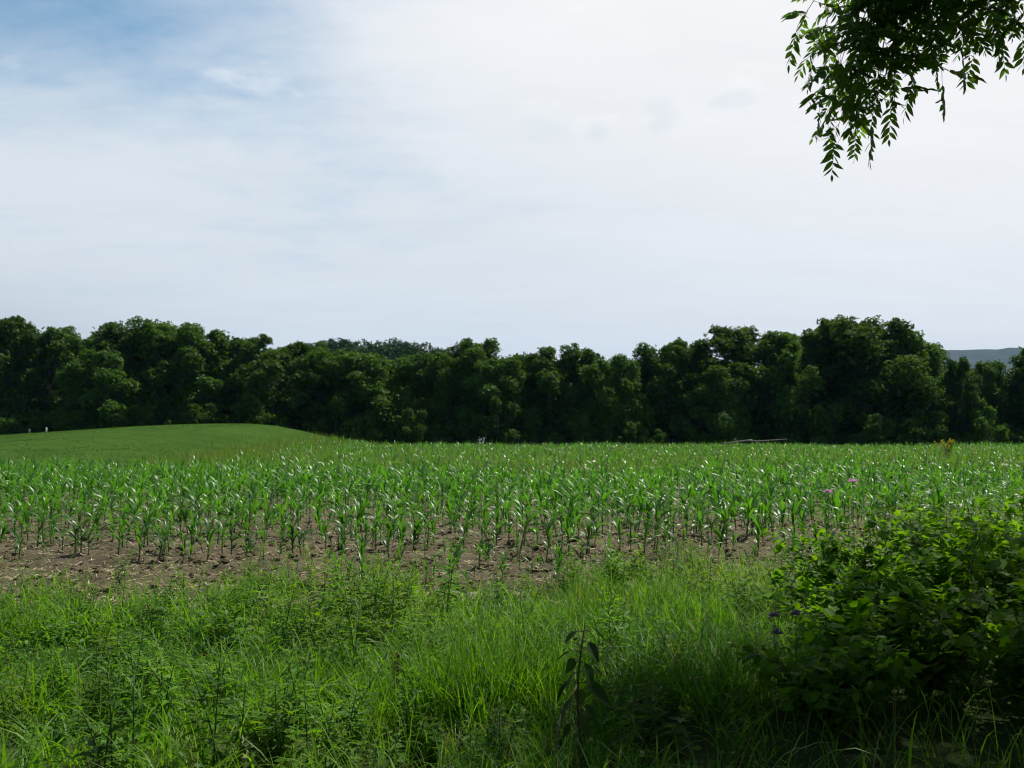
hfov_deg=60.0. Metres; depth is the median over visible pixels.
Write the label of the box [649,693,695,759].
verge weed
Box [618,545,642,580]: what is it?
verge weed
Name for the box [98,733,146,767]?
leafy weed
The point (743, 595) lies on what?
grass tuft
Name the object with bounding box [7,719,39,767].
verge weed
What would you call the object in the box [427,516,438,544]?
corn plant
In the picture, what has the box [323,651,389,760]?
verge weed
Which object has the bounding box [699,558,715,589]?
verge weed
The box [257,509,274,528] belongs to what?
corn plant
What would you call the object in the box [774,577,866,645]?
tall weed
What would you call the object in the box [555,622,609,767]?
drooping weed
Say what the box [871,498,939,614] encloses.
tall weed
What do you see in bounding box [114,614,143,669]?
verge weed
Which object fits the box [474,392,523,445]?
understory shrub
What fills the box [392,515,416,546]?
corn plant
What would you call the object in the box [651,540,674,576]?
verge weed
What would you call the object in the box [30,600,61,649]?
verge weed
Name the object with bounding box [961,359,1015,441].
broadleaf tree
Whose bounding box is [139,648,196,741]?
verge weed
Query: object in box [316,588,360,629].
verge weed
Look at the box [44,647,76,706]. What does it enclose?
verge weed
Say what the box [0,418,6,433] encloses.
understory shrub
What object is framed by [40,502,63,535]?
corn plant
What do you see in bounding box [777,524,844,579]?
tall weed
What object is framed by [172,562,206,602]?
verge weed
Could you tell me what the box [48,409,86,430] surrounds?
understory shrub
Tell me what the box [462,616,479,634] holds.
verge weed
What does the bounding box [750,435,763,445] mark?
understory shrub
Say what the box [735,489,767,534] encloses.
corn plant
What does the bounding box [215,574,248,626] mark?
verge weed
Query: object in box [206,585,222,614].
verge weed
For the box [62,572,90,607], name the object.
verge weed
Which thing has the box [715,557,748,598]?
verge weed
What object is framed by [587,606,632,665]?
verge weed
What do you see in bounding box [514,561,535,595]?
verge weed
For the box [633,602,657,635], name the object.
verge weed
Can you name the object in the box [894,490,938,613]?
tall weed
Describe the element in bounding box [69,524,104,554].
corn plant
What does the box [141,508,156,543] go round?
corn plant
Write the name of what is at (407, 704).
verge weed
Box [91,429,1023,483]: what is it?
field weeds
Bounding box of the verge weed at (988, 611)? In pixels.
[977,601,996,615]
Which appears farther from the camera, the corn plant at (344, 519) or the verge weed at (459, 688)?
the corn plant at (344, 519)
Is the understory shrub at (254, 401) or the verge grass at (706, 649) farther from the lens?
the understory shrub at (254, 401)
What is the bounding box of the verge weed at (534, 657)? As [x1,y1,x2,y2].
[520,641,552,681]
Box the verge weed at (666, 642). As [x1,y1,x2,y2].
[654,630,680,663]
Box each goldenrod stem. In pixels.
[276,594,311,653]
[300,549,336,611]
[302,603,347,664]
[303,603,347,653]
[311,558,348,632]
[324,559,362,636]
[340,553,363,624]
[355,606,390,657]
[358,560,414,616]
[363,554,394,629]
[375,557,403,622]
[382,550,419,635]
[391,607,428,650]
[394,563,422,617]
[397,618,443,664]
[403,600,441,636]
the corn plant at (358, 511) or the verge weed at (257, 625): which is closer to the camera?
the verge weed at (257, 625)
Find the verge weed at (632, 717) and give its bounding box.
[598,657,654,757]
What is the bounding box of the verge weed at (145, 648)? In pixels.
[127,637,159,663]
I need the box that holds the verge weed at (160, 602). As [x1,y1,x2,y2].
[149,588,172,622]
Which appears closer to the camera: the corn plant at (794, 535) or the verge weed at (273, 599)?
the verge weed at (273, 599)
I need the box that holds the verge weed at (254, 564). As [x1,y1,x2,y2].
[240,544,266,582]
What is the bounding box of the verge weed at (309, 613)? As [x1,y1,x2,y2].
[296,596,324,646]
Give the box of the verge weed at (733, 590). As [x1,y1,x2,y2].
[727,572,762,616]
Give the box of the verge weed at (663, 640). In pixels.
[653,615,691,671]
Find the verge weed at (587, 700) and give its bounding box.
[554,689,615,742]
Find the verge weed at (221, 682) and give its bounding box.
[205,630,250,715]
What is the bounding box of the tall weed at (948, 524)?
[932,496,965,583]
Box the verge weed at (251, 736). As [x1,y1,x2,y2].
[234,700,303,767]
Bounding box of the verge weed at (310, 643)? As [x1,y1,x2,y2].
[298,635,348,677]
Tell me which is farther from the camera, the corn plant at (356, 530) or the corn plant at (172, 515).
the corn plant at (172, 515)
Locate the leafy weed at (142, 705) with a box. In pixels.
[131,686,164,724]
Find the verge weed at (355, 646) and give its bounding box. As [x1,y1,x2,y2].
[321,589,375,686]
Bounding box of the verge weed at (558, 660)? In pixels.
[539,652,568,678]
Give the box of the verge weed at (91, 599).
[72,582,104,628]
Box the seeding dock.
[380,652,407,713]
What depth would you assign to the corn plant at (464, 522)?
12.57 m
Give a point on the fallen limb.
(735, 441)
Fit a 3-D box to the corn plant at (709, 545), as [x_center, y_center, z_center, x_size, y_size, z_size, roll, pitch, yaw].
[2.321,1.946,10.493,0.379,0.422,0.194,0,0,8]
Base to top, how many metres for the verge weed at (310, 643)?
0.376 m
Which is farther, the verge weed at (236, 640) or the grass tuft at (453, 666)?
the verge weed at (236, 640)
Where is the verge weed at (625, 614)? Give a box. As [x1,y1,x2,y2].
[587,588,636,652]
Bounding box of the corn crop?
[0,435,1023,533]
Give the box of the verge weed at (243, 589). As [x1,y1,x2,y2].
[230,575,257,600]
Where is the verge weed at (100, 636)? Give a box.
[84,606,119,668]
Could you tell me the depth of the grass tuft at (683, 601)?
7.17 m
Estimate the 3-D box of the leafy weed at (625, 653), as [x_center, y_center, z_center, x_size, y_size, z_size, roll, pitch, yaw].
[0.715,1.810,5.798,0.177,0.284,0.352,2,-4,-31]
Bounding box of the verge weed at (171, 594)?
[153,573,180,620]
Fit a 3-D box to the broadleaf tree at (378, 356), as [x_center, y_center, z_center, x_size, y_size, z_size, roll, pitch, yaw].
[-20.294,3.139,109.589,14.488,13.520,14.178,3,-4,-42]
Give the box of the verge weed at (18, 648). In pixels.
[0,614,34,669]
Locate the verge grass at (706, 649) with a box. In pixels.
[0,531,1023,767]
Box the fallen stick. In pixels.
[237,729,255,767]
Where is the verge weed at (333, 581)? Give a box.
[321,559,348,608]
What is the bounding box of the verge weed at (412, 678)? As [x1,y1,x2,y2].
[398,662,427,707]
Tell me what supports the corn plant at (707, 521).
on the ground at (984, 726)
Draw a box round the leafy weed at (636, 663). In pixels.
[628,648,646,687]
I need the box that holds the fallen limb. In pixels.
[720,438,783,446]
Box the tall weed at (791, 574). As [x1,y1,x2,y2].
[738,562,796,610]
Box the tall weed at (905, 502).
[898,493,915,527]
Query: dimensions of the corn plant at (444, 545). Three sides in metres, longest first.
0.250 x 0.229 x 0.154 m
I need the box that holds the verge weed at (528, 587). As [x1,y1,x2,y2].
[517,575,538,599]
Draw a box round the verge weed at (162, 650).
[152,638,167,669]
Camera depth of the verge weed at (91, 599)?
7.31 m
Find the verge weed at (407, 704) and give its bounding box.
[392,672,441,751]
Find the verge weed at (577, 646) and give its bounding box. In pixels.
[568,628,587,678]
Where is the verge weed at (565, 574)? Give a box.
[552,561,573,595]
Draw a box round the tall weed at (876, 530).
[859,506,901,560]
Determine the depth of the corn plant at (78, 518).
13.06 m
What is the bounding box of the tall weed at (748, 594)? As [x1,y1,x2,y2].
[712,578,774,629]
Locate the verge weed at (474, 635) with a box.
[464,614,490,665]
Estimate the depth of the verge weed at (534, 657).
5.20 m
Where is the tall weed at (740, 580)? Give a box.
[720,573,752,611]
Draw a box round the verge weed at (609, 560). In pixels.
[593,551,623,578]
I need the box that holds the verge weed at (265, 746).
[252,714,304,767]
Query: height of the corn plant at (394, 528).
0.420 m
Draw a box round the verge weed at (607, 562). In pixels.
[597,541,622,583]
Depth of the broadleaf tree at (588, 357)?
93.96 m
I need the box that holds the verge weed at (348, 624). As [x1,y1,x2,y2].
[334,602,360,647]
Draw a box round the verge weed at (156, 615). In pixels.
[137,586,174,638]
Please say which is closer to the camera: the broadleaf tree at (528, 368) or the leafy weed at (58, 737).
the leafy weed at (58, 737)
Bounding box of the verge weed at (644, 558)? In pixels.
[635,556,657,589]
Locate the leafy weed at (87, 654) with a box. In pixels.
[74,638,105,670]
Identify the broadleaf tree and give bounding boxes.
[0,315,54,432]
[0,339,44,433]
[1,325,81,434]
[13,332,59,392]
[40,334,132,431]
[54,348,142,430]
[85,315,181,424]
[128,320,222,424]
[161,321,249,424]
[212,333,278,421]
[222,347,281,412]
[235,350,326,429]
[256,345,287,356]
[271,341,339,423]
[287,345,377,437]
[329,349,399,444]
[362,355,428,443]
[367,353,386,359]
[395,352,454,443]
[423,351,473,440]
[431,337,505,443]
[454,355,543,443]
[510,352,561,442]
[516,343,588,444]
[547,347,607,446]
[569,353,657,444]
[620,362,659,436]
[623,342,695,445]
[647,337,731,441]
[672,364,752,444]
[703,324,782,443]
[747,330,824,444]
[782,317,869,445]
[794,335,840,394]
[805,314,945,446]
[864,328,941,440]
[868,342,949,375]
[918,342,958,425]
[941,355,982,437]
[942,368,992,425]
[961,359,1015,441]
[1000,348,1023,439]
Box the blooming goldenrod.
[933,438,954,457]
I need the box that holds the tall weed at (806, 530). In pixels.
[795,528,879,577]
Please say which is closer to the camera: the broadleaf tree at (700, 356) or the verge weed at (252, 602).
the verge weed at (252, 602)
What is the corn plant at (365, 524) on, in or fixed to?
on the ground at (984, 726)
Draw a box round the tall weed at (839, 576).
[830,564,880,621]
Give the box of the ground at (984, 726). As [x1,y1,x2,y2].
[0,454,1023,767]
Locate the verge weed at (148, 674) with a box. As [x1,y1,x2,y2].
[97,644,167,723]
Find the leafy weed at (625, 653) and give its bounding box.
[604,643,644,670]
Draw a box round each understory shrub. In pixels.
[0,414,23,434]
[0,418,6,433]
[19,416,50,432]
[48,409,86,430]
[80,419,103,429]
[96,409,133,427]
[128,404,162,425]
[163,419,181,424]
[178,402,220,423]
[211,413,248,423]
[228,394,276,424]
[276,417,289,427]
[302,422,320,431]
[306,389,358,439]
[352,409,380,443]
[377,429,404,445]
[396,406,434,444]
[430,423,453,444]
[452,419,483,445]
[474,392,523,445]
[515,431,538,446]
[543,433,563,444]
[557,412,593,445]
[592,423,622,444]
[621,421,648,446]
[648,429,668,445]
[667,419,708,447]
[726,430,756,444]
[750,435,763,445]
[787,439,800,445]
[803,403,845,446]
[833,433,860,445]
[856,413,895,445]
[885,418,925,446]
[909,408,949,445]
[945,432,974,445]
[966,396,1018,445]
[990,423,1023,446]
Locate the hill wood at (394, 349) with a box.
[307,337,453,365]
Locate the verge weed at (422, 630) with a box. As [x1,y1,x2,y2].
[413,621,439,647]
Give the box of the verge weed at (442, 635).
[420,616,450,670]
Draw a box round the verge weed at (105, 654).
[81,630,129,676]
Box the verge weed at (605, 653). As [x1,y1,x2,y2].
[589,642,613,672]
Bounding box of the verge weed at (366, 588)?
[357,564,376,590]
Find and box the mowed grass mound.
[0,423,337,474]
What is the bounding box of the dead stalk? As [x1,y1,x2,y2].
[554,685,576,761]
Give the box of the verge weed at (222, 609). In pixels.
[209,591,243,634]
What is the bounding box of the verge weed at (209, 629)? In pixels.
[192,605,234,651]
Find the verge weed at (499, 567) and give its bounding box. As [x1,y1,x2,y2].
[487,562,506,595]
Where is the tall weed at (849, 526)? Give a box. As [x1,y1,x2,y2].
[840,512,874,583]
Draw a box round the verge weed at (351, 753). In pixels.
[331,711,390,767]
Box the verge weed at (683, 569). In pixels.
[673,555,691,579]
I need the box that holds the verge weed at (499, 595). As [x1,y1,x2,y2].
[487,580,515,610]
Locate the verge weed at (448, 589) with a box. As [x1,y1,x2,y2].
[428,548,463,617]
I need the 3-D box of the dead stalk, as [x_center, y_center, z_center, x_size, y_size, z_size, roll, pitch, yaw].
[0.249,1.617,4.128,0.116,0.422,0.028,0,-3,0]
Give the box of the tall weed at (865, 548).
[822,514,900,621]
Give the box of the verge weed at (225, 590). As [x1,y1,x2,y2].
[204,569,245,618]
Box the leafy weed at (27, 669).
[8,658,40,686]
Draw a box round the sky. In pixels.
[0,0,1023,367]
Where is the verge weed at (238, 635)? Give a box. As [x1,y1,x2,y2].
[226,625,269,657]
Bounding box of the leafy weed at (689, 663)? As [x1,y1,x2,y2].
[677,648,715,687]
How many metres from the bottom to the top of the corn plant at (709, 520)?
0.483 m
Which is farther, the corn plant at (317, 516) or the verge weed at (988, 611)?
the corn plant at (317, 516)
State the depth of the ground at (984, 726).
9.66 m
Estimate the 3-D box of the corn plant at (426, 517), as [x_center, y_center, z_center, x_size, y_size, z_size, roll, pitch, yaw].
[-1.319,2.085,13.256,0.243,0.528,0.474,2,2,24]
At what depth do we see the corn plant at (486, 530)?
12.61 m
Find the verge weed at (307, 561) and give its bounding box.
[299,544,324,585]
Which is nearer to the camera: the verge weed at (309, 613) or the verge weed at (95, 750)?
the verge weed at (95, 750)
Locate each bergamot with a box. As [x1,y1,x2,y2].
[763,610,784,698]
[765,627,788,708]
[786,608,807,660]
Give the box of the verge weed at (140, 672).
[112,620,167,717]
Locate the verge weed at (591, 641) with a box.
[575,632,604,674]
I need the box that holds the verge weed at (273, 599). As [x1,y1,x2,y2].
[266,589,290,627]
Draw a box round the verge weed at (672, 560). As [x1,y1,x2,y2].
[664,534,682,574]
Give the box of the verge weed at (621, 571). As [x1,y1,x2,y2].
[607,554,631,583]
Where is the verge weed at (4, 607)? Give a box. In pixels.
[0,594,14,624]
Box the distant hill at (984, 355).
[943,348,1021,375]
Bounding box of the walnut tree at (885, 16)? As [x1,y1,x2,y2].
[781,0,1023,181]
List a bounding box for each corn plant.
[0,496,16,527]
[0,517,13,545]
[3,498,39,534]
[4,527,25,546]
[6,509,33,536]
[10,528,32,559]
[20,508,56,549]
[21,497,35,540]
[24,504,52,528]
[34,515,64,542]
[34,530,49,555]
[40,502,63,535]
[45,520,58,541]
[47,521,73,551]
[55,516,96,552]
[58,503,92,538]
[59,516,99,552]
[68,527,80,551]
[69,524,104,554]
[84,505,107,539]
[87,512,105,540]
[101,511,120,540]
[101,521,138,554]
[109,513,125,535]
[111,509,134,547]
[114,513,143,539]
[118,511,150,538]
[121,521,156,561]
[126,519,149,552]
[132,510,161,545]
[140,501,158,525]
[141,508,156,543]
[145,518,177,560]
[150,511,155,540]
[152,524,171,539]
[155,513,185,551]
[156,504,161,529]
[156,538,174,562]
[159,502,178,533]
[159,527,171,552]
[167,505,194,530]
[169,505,178,537]
[171,522,189,543]
[173,534,188,560]
[174,517,209,544]
[175,502,193,531]
[175,509,205,545]
[185,495,215,527]
[187,517,214,552]
[187,537,197,563]
[196,514,223,546]
[197,515,222,558]
[200,520,229,547]
[205,504,236,530]
[206,516,236,554]
[210,509,227,530]
[212,500,247,530]
[212,513,251,554]
[216,515,243,548]
[221,492,253,532]
[232,506,252,537]
[234,520,266,549]
[237,497,262,530]
[237,537,257,560]
[240,512,257,544]
[251,526,274,559]
[257,507,275,536]
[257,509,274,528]
[268,507,279,528]
[269,526,294,553]
[270,511,295,547]
[274,544,287,560]
[280,503,288,538]
[281,524,320,553]
[282,516,312,552]
[288,526,314,547]
[291,501,305,531]
[305,499,321,532]
[311,524,332,540]
[322,519,333,548]
[324,505,354,536]
[324,518,353,546]
[324,545,334,566]
[326,523,349,548]
[326,552,343,584]
[333,510,350,537]
[335,507,351,539]
[338,533,350,564]
[339,553,357,579]
[344,532,377,568]
[347,494,371,527]
[349,520,359,547]
[352,515,377,538]
[353,530,374,552]
[357,550,369,582]
[363,511,397,545]
[363,515,394,548]
[364,517,382,546]
[370,501,383,537]
[371,526,407,560]
[375,513,399,550]
[382,498,402,523]
[382,517,404,543]
[386,509,407,538]
[386,517,415,552]
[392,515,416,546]
[395,543,408,569]
[401,514,434,550]
[404,508,428,532]
[404,509,445,549]
[412,517,426,542]
[413,549,441,583]
[414,530,436,557]
[422,509,434,536]
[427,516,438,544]
[429,558,439,576]
[433,543,471,579]
[435,536,464,570]
[436,538,450,554]
[443,537,467,569]
[445,515,464,537]
[447,508,482,546]
[453,515,474,550]
[461,508,473,536]
[465,517,495,548]
[466,561,485,577]
[474,537,487,567]
[476,494,493,533]
[476,536,496,561]
[476,543,499,566]
[478,513,493,543]
[487,504,507,545]
[487,528,494,550]
[491,552,511,578]
[495,514,517,542]
[503,500,543,547]
[505,542,531,568]
[510,511,540,544]
[513,529,524,555]
[522,554,544,576]
[525,540,538,555]
[533,518,543,542]
[533,518,568,561]
[538,516,555,540]
[541,543,575,583]
[542,501,575,542]
[543,503,564,537]
[550,541,562,579]
[560,509,576,554]
[570,515,604,553]
[570,536,590,559]
[573,507,584,536]
[573,511,581,537]
[578,494,611,538]
[579,517,600,552]
[585,505,614,537]
[586,515,610,543]
[595,511,640,551]
[597,531,615,555]
[610,538,625,555]
[621,509,641,529]
[623,513,650,543]
[626,528,635,551]
[627,522,658,561]
[630,509,674,548]
[635,500,658,533]
[638,493,671,526]
[642,517,650,542]
[646,532,669,566]
[648,503,667,541]
[654,525,671,555]
[655,514,677,541]
[659,520,675,548]
[660,505,687,541]
[661,530,695,566]
[681,510,707,539]
[682,502,689,534]
[682,525,686,547]
[689,495,706,532]
[690,506,710,545]
[694,532,722,561]
[696,508,715,533]
[697,511,724,538]
[704,519,736,555]
[706,494,735,530]
[710,500,737,539]
[716,504,733,546]
[728,531,741,551]
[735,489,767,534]
[736,505,761,532]
[741,491,757,537]
[746,543,763,565]
[748,511,769,556]
[752,517,769,540]
[756,493,790,535]
[761,497,770,534]
[770,497,799,534]
[771,524,788,560]
[778,526,806,555]
[782,497,796,541]
[791,497,800,532]
[792,507,812,536]
[807,508,845,535]
[807,520,821,551]
[807,524,847,545]
[812,511,835,530]
[823,491,865,526]
[826,507,858,550]
[835,513,842,536]
[855,512,879,540]
[861,496,884,515]
[861,514,890,550]
[868,499,875,534]
[901,497,937,522]
[912,506,926,526]
[913,485,959,522]
[944,495,968,517]
[958,493,976,527]
[965,499,995,519]
[966,503,980,520]
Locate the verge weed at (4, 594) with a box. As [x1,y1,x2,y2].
[0,582,12,612]
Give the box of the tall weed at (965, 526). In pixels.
[927,492,994,585]
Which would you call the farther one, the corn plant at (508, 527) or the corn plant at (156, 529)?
the corn plant at (508, 527)
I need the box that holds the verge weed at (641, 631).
[619,615,666,659]
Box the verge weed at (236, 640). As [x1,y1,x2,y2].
[229,628,261,653]
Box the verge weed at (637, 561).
[622,548,650,578]
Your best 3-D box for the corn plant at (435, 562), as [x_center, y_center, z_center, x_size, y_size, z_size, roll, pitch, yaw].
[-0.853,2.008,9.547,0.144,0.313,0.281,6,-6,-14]
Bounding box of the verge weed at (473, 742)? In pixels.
[456,711,489,767]
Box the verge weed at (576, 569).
[564,553,583,583]
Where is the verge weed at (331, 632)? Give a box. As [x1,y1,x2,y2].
[305,589,336,649]
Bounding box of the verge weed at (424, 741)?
[410,711,448,756]
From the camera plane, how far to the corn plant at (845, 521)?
12.04 m
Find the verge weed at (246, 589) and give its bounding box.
[239,575,251,603]
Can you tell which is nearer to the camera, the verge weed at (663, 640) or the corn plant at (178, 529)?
the verge weed at (663, 640)
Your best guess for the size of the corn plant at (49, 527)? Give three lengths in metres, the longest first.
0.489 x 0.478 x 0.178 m
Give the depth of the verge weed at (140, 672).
5.08 m
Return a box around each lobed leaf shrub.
[730,637,928,728]
[761,573,912,653]
[763,523,889,589]
[771,557,863,623]
[792,614,915,717]
[846,583,1006,703]
[847,549,964,645]
[849,504,963,614]
[877,498,1015,616]
[886,510,1016,637]
[952,547,1023,659]
[958,492,1023,607]
[963,600,1023,715]
[968,525,1023,599]
[996,487,1023,541]
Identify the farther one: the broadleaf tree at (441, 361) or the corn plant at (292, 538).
the broadleaf tree at (441, 361)
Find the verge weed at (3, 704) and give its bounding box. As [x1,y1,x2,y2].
[0,663,39,736]
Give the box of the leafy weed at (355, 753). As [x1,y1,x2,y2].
[330,728,359,766]
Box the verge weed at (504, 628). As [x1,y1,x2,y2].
[491,606,522,650]
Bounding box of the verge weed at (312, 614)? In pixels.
[266,583,340,658]
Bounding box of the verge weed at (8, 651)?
[0,635,15,672]
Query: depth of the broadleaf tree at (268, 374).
88.66 m
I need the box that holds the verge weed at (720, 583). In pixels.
[707,562,735,609]
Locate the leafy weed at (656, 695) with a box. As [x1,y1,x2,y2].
[643,677,667,723]
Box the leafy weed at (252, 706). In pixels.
[240,703,274,737]
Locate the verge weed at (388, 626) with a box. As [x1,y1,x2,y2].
[352,606,392,659]
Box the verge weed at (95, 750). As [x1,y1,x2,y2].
[68,658,160,767]
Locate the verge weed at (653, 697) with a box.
[625,659,674,742]
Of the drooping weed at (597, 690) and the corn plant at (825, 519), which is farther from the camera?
the corn plant at (825, 519)
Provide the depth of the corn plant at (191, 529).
11.56 m
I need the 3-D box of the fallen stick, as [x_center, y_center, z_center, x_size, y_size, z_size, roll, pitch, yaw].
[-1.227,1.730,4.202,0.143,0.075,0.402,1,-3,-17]
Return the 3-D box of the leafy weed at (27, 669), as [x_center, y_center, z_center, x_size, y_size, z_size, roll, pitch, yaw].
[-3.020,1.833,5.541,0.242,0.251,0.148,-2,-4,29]
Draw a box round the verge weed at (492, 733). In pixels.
[474,695,523,767]
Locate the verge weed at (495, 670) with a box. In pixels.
[476,649,511,702]
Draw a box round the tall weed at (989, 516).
[948,500,1022,584]
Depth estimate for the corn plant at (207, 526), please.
12.34 m
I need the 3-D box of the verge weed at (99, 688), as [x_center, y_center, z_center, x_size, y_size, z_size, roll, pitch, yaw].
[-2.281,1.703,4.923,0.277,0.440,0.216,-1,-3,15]
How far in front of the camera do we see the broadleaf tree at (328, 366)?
90.82 m
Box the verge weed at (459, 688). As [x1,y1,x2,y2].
[455,673,495,743]
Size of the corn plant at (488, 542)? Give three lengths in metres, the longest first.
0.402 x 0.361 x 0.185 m
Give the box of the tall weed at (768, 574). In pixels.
[765,561,808,629]
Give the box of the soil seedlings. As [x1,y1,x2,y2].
[0,528,875,598]
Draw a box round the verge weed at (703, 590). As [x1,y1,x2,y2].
[692,579,718,603]
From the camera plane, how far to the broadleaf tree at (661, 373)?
92.46 m
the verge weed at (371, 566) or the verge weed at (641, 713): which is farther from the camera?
the verge weed at (371, 566)
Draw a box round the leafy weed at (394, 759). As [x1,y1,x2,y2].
[376,715,406,767]
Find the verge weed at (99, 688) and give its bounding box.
[83,653,118,724]
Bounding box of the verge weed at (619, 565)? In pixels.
[605,554,633,581]
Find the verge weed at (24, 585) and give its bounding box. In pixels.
[14,566,35,595]
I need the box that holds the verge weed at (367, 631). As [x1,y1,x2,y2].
[354,608,386,652]
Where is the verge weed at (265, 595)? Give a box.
[247,547,302,620]
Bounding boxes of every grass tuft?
[0,595,59,648]
[42,585,113,618]
[205,589,269,630]
[249,586,312,632]
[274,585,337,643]
[293,630,391,714]
[362,622,461,701]
[362,638,484,737]
[367,621,531,732]
[377,612,501,703]
[388,636,542,755]
[405,595,540,681]
[426,608,562,722]
[432,610,556,709]
[444,615,557,730]
[454,608,569,677]
[466,609,580,687]
[477,617,607,725]
[477,635,630,742]
[499,617,620,700]
[547,571,606,623]
[567,580,626,632]
[578,566,656,614]
[590,577,680,630]
[612,568,694,614]
[621,577,722,638]
[651,573,757,630]
[672,576,741,625]
[685,584,770,647]
[707,576,772,615]
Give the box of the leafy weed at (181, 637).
[172,624,191,648]
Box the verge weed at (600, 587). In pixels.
[595,583,631,626]
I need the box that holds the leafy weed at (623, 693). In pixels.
[595,663,635,711]
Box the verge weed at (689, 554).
[683,542,694,567]
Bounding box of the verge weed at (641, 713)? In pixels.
[627,673,660,735]
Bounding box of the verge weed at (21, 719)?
[5,702,40,744]
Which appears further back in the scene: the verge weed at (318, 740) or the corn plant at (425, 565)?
the corn plant at (425, 565)
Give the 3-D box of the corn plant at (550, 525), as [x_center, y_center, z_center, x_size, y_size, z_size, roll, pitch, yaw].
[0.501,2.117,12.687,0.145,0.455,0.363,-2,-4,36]
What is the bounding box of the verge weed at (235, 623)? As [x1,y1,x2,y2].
[194,604,253,648]
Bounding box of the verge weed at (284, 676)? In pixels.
[265,642,320,734]
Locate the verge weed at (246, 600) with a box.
[237,590,253,622]
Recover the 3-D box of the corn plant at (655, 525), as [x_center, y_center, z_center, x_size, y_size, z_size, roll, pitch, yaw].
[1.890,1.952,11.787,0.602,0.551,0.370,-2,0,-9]
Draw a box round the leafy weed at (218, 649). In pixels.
[203,639,245,660]
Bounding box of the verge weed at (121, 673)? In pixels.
[109,651,129,698]
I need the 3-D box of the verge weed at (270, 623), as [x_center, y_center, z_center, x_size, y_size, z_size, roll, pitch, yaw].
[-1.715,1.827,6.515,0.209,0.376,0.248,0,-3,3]
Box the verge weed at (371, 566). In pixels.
[363,555,384,585]
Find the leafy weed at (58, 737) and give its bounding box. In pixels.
[43,704,78,753]
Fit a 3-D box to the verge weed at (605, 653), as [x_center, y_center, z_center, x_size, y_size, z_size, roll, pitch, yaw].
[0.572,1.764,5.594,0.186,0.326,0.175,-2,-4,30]
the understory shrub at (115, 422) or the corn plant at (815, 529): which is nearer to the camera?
the corn plant at (815, 529)
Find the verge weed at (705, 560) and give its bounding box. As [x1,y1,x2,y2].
[684,538,709,577]
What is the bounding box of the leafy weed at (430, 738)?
[417,714,445,764]
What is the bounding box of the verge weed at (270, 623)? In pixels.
[264,609,288,647]
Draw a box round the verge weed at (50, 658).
[38,647,61,668]
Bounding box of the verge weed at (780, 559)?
[772,540,792,573]
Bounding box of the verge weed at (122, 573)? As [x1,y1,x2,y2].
[109,547,133,589]
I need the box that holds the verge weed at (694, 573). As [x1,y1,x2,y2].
[679,552,716,602]
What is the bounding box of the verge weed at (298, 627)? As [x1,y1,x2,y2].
[269,590,318,658]
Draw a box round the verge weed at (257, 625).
[237,600,265,650]
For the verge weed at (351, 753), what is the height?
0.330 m
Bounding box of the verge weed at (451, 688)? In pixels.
[444,665,479,737]
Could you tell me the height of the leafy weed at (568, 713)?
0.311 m
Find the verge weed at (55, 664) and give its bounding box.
[36,638,78,700]
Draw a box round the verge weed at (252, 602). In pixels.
[233,565,267,624]
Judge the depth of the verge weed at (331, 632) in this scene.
6.32 m
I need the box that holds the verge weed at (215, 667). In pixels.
[207,656,236,690]
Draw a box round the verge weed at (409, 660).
[399,645,423,709]
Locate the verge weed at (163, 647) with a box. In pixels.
[146,615,179,675]
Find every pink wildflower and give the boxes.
[822,488,834,582]
[846,478,860,582]
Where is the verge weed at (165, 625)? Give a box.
[153,608,176,640]
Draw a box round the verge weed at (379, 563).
[371,551,388,580]
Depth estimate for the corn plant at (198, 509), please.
13.90 m
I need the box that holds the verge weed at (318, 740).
[282,668,348,767]
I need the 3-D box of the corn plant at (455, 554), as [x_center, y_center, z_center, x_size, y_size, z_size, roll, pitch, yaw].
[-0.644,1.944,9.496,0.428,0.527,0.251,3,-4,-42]
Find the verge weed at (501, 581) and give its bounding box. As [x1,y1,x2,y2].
[489,569,509,595]
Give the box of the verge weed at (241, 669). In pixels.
[204,664,250,708]
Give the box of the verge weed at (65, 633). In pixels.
[43,616,85,653]
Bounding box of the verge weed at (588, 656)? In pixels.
[571,629,614,678]
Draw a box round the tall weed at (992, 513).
[947,494,1014,581]
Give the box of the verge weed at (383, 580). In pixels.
[366,566,392,595]
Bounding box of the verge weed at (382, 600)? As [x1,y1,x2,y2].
[352,564,407,641]
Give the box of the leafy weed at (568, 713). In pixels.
[560,690,586,747]
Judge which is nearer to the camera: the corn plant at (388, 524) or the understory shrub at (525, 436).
the corn plant at (388, 524)
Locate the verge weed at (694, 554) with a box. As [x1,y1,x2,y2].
[685,540,703,570]
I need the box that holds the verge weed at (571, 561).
[560,544,575,581]
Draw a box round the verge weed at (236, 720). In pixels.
[176,643,268,767]
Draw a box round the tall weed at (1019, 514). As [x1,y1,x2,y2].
[959,474,1023,552]
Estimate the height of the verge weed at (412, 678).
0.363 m
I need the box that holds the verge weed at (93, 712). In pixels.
[63,666,112,736]
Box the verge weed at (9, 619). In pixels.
[0,601,25,643]
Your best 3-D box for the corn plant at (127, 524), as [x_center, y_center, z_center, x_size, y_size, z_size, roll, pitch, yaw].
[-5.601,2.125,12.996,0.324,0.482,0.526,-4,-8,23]
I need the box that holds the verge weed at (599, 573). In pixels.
[590,562,606,589]
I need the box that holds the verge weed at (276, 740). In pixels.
[249,668,306,767]

